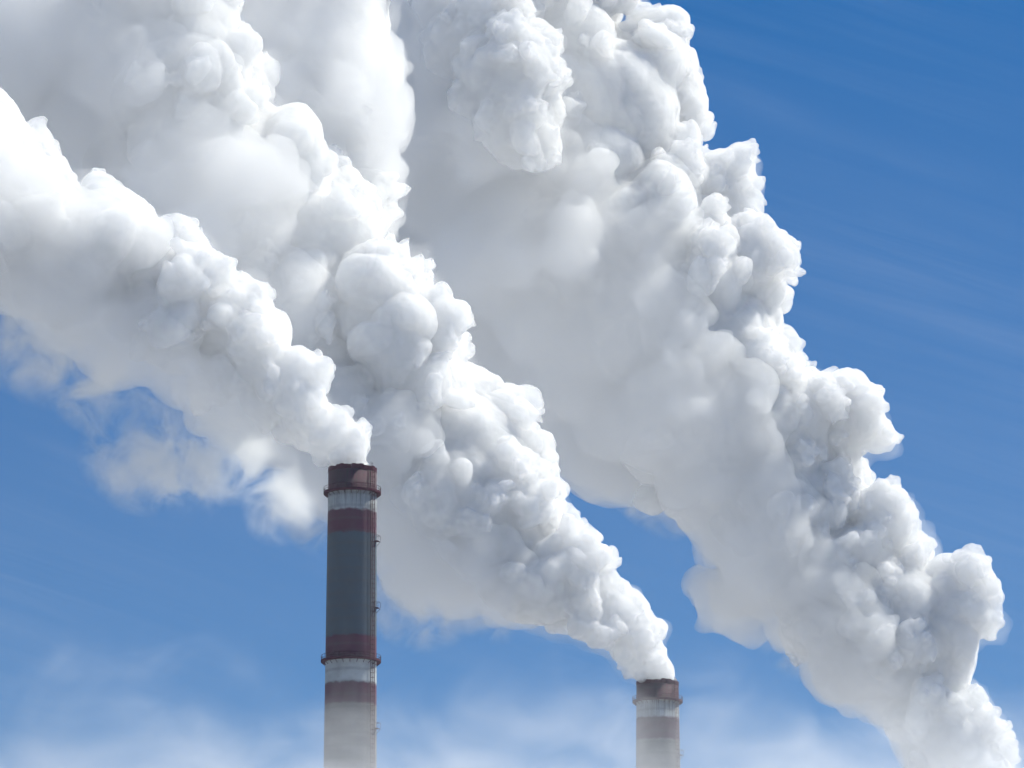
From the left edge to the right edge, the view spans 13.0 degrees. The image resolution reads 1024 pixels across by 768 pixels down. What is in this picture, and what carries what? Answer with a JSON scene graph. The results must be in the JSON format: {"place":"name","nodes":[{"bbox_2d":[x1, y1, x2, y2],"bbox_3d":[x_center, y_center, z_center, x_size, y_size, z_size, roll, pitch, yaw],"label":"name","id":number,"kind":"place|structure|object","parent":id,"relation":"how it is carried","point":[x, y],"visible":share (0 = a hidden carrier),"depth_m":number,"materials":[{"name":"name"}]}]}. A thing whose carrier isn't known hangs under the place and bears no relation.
{"place":"outdoors","nodes":[
{"label":"outdoors","id":0,"kind":"place"},
{"bbox_2d":[0,0,1023,767],"label":"sky","id":1,"kind":"structure","parent":0,"point":[683,340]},
{"label":"ground","id":2,"kind":"structure","parent":0,"visible":0},
{"bbox_2d":[321,463,380,767],"bbox_3d":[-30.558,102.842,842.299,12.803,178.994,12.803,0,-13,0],"label":"chimney","id":3,"kind":"object","parent":2,"relation":"on","point":[350,661],"visible":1,"depth_m":851.74,"materials":[{"name":"paint"}]},
{"bbox_2d":[632,677,683,767],"bbox_3d":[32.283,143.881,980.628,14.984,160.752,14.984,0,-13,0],"label":"chimney","id":4,"kind":"object","parent":2,"relation":"on","point":[657,703],"visible":1,"depth_m":992.45,"materials":[{"name":"paint"}]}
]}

